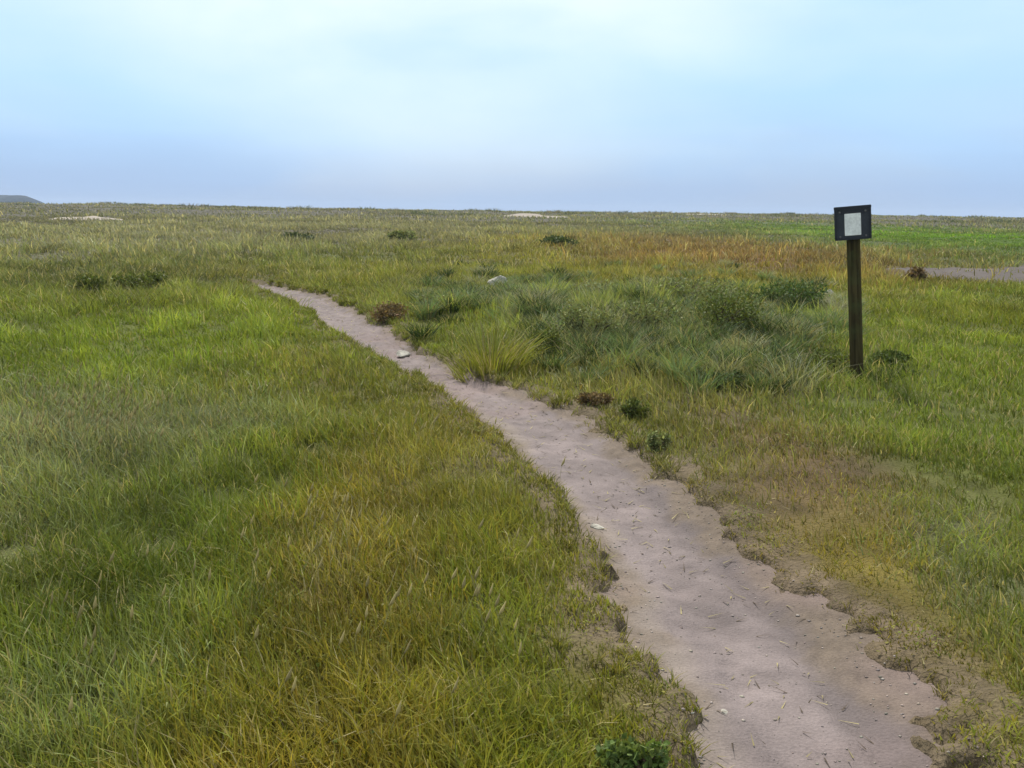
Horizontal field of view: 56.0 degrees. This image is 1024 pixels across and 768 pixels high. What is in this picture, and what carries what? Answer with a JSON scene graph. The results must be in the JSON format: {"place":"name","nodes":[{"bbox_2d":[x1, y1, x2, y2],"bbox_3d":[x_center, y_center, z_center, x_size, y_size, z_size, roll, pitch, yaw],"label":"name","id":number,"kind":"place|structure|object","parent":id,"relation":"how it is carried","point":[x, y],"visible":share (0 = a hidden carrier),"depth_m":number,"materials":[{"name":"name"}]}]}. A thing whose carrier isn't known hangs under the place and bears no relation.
{"place":"outdoors","nodes":[
{"label":"outdoors","id":0,"kind":"place"},
{"bbox_2d":[0,195,44,203],"bbox_3d":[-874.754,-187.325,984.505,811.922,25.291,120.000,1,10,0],"label":"headland","id":1,"kind":"structure","parent":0,"point":[12,198],"depth_m":969.18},
{"bbox_2d":[48,216,122,220],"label":"sand dune","id":2,"kind":"structure","parent":0,"point":[95,217],"depth_m":89.47,"materials":[{"name":"beige sand"}]},
{"bbox_2d":[0,204,1023,767],"bbox_3d":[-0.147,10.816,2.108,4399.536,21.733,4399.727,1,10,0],"label":"ground","id":3,"kind":"structure","parent":0,"point":[846,594],"depth_m":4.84,"materials":[{"name":"green plant"}]},
{"bbox_2d":[72,272,108,292],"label":"shrub","id":4,"kind":"object","parent":3,"relation":"on","point":[93,279],"visible":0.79,"depth_m":17.44,"materials":[{"name":"green plant"}]},
{"bbox_2d":[109,270,176,289],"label":"shrub","id":5,"kind":"object","parent":3,"relation":"on","point":[153,277],"visible":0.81,"depth_m":18.26,"materials":[{"name":"green plant"}]},
{"bbox_2d":[277,232,314,241],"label":"shrub","id":6,"kind":"object","parent":3,"relation":"on","point":[294,234],"visible":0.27,"depth_m":43.82,"materials":[{"name":"green plant"}]},
{"bbox_2d":[369,300,409,321],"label":"shrub","id":7,"kind":"object","parent":3,"relation":"on","point":[387,310],"visible":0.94,"depth_m":13.39,"materials":[{"name":"brown plant"}]},
{"bbox_2d":[386,229,417,239],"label":"shrub","id":8,"kind":"object","parent":3,"relation":"on","point":[409,234],"visible":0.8,"depth_m":46.42,"materials":[{"name":"green plant"}]},
{"bbox_2d":[405,288,455,312],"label":"shrub","id":9,"kind":"object","parent":3,"relation":"on","point":[422,294],"visible":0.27,"depth_m":14.32,"materials":[{"name":"green plant"}]},
{"bbox_2d":[430,312,557,382],"bbox_3d":[-0.156,-0.371,9.592,1.597,0.763,1.384,1,10,0],"label":"grass tussock","id":10,"kind":"object","parent":3,"relation":"on","point":[491,357],"depth_m":9.53,"materials":[{"name":"green plant"}]},
{"bbox_2d":[487,275,508,285],"bbox_3d":[-0.287,-1.927,18.860,0.436,0.400,0.364,-9,14,-42],"label":"stone","id":11,"kind":"object","parent":3,"relation":"on","point":[490,281],"visible":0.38,"depth_m":18.78,"materials":[{"name":"grey stone"}]},
{"bbox_2d":[0,310,1011,761],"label":"seed heads","id":12,"kind":"object","parent":3,"relation":"on","point":[108,422],"visible":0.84,"depth_m":4.88,"materials":[{"name":"green plant"}]},
{"bbox_2d":[0,255,1023,479],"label":"rough grass","id":13,"kind":"structure","parent":3,"relation":"on","point":[258,326],"depth_m":9.79,"materials":[{"name":"green plant"}]},
{"bbox_2d":[0,212,1023,288],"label":"heath grass","id":14,"kind":"structure","parent":3,"relation":"on","point":[473,233],"depth_m":40.52,"materials":[{"name":"green plant"}]},
{"bbox_2d":[0,216,1023,321],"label":"heath tussocks","id":15,"kind":"object","parent":3,"relation":"on","point":[525,247],"visible":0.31,"depth_m":26.71,"materials":[{"name":"green plant"}]},
{"bbox_2d":[0,201,1023,232],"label":"distant grass","id":16,"kind":"structure","parent":3,"relation":"on","point":[1009,225],"depth_m":138.90,"materials":[{"name":"green plant"}]},
{"bbox_2d":[2,381,1023,767],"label":"meadow herbs","id":17,"kind":"object","parent":3,"relation":"on","point":[566,619],"visible":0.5,"depth_m":3.70,"materials":[{"name":"green plant"}]},
{"bbox_2d":[520,325,565,358],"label":"shrub","id":18,"kind":"object","parent":3,"relation":"on","point":[547,335],"visible":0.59,"depth_m":10.27,"materials":[{"name":"green plant"}]},
{"bbox_2d":[536,234,579,245],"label":"shrub","id":19,"kind":"object","parent":3,"relation":"on","point":[555,239],"visible":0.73,"depth_m":41.47,"materials":[{"name":"green plant"}]},
{"bbox_2d":[553,298,624,337],"bbox_3d":[0.867,-0.687,10.803,0.830,0.561,0.648,2,10,9],"label":"shrub","id":20,"kind":"object","parent":3,"relation":"on","point":[575,317],"visible":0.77,"depth_m":10.69,"materials":[{"name":"green plant"}]},
{"bbox_2d":[575,391,614,406],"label":"shrub","id":21,"kind":"object","parent":3,"relation":"on","point":[593,397],"visible":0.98,"depth_m":7.92,"materials":[{"name":"brown plant"}]},
{"bbox_2d":[573,275,655,294],"bbox_3d":[1.608,-1.519,15.764,1.440,0.566,1.251,-4,11,-24],"label":"shrub","id":22,"kind":"object","parent":3,"relation":"on","point":[593,285],"visible":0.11,"depth_m":15.52,"materials":[{"name":"green plant"}]},
{"bbox_2d":[234,278,1023,767],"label":"verge grass","id":23,"kind":"structure","parent":3,"relation":"on","point":[382,358],"depth_m":6.03,"materials":[{"name":"green plant"}]},
{"bbox_2d":[593,732,671,767],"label":"broad leaved weed","id":24,"kind":"object","parent":3,"relation":"on","point":[630,753],"visible":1,"depth_m":2.70,"materials":[{"name":"green plant"}]},
{"bbox_2d":[617,396,651,418],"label":"shrub","id":25,"kind":"object","parent":3,"relation":"on","point":[630,407],"visible":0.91,"depth_m":7.57,"materials":[{"name":"green plant"}]},
{"bbox_2d":[606,290,696,329],"bbox_3d":[1.794,-0.847,11.849,1.081,0.643,1.139,-3,11,-20],"label":"shrub","id":26,"kind":"object","parent":3,"relation":"on","point":[659,314],"visible":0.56,"depth_m":11.56,"materials":[{"name":"green plant"}]},
{"bbox_2d":[645,430,672,451],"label":"shrub","id":27,"kind":"object","parent":3,"relation":"on","point":[655,439],"visible":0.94,"depth_m":6.48,"materials":[{"name":"green plant"}]},
{"bbox_2d":[646,271,740,301],"bbox_3d":[2.879,-1.548,15.362,1.715,0.567,1.685,-7,13,-35],"label":"shrub","id":28,"kind":"object","parent":3,"relation":"on","point":[676,281],"visible":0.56,"depth_m":15.15,"materials":[{"name":"green plant"}]},
{"bbox_2d":[696,369,744,390],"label":"shrub","id":29,"kind":"object","parent":3,"relation":"on","point":[731,379],"visible":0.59,"depth_m":8.72,"materials":[{"name":"green plant"}]},
{"bbox_2d":[689,285,768,335],"bbox_3d":[2.605,-0.894,11.648,0.921,0.651,1.161,3,10,10],"label":"shrub","id":30,"kind":"object","parent":3,"relation":"on","point":[739,312],"visible":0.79,"depth_m":11.55,"materials":[{"name":"green plant"}]},
{"bbox_2d":[741,275,829,305],"bbox_3d":[4.400,-1.467,15.504,1.385,0.613,1.222,4,11,18],"label":"shrub","id":31,"kind":"object","parent":3,"relation":"on","point":[797,291],"visible":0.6,"depth_m":15.26,"materials":[{"name":"green plant"}]},
{"bbox_2d":[777,347,849,368],"bbox_3d":[3.104,-0.276,9.967,0.864,0.252,0.791,6,12,26],"label":"shrub","id":32,"kind":"object","parent":3,"relation":"on","point":[830,354],"visible":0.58,"depth_m":9.78,"materials":[{"name":"green plant"}]},
{"bbox_2d":[834,204,871,376],"bbox_3d":[3.301,-0.703,9.263,0.334,1.993,0.152,-1,9,21],"label":"marker post","id":33,"kind":"object","parent":3,"relation":"on","point":[852,225],"visible":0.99,"depth_m":9.16,"materials":[{"name":"black wood"}]},
{"bbox_2d":[866,349,912,365],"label":"shrub","id":34,"kind":"object","parent":3,"relation":"on","point":[890,355],"visible":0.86,"depth_m":10.04,"materials":[{"name":"green plant"}]},
{"bbox_2d":[904,266,928,280],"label":"shrub","id":35,"kind":"object","parent":3,"relation":"on","point":[915,271],"visible":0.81,"depth_m":22.61,"materials":[{"name":"brown plant"}]},
{"bbox_2d":[0,0,1023,216],"label":"sky","id":36,"kind":"structure","parent":0,"point":[896,107],"materials":[{"name":"blue"}]},
{"bbox_2d":[499,213,564,218],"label":"sand dune","id":37,"kind":"structure","parent":0,"point":[525,214],"depth_m":145.79,"materials":[{"name":"beige sand"}]},
{"bbox_2d":[258,284,946,767],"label":"path","id":38,"kind":"structure","parent":0,"point":[766,656],"depth_m":3.99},
{"bbox_2d":[396,350,410,357],"bbox_3d":[-1.219,-0.339,10.801,0.138,0.072,0.157,-5,12,-30],"label":"stone","id":39,"kind":"object","parent":38,"relation":"on","point":[401,353],"visible":1,"depth_m":10.77,"materials":[{"name":"grey stone"}]},
{"bbox_2d":[590,524,603,528],"bbox_3d":[0.448,0.752,5.017,0.056,0.041,0.069,-9,14,-44],"label":"stone","id":40,"kind":"object","parent":38,"relation":"on","point":[596,526],"visible":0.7,"depth_m":5.00,"materials":[{"name":"white stone"}]},
{"bbox_2d":[315,304,983,767],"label":"path grit","id":41,"kind":"object","parent":38,"relation":"on","point":[699,594],"visible":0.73,"depth_m":4.07,"materials":[{"name":"grey gravel"}]},
{"bbox_2d":[266,286,1005,767],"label":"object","id":42,"kind":"object","parent":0,"point":[618,534],"depth_m":4.93,"materials":[{"name":"grey stone"}]},
{"bbox_2d":[283,207,1016,217],"bbox_3d":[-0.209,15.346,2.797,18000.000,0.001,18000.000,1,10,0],"label":"sea","id":43,"kind":"structure","parent":0,"point":[502,210],"depth_m":7814.26,"materials":[{"name":"teal liquid"}]},
{"bbox_2d":[397,258,921,395],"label":"marram grass","id":44,"kind":"structure","parent":0,"point":[544,305],"depth_m":11.28,"materials":[{"name":"green plant"}]},
{"bbox_2d":[886,265,1023,282],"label":"gravel track","id":45,"kind":"structure","parent":0,"point":[981,274],"depth_m":26.72,"materials":[{"name":"grey gravel"}]}
]}

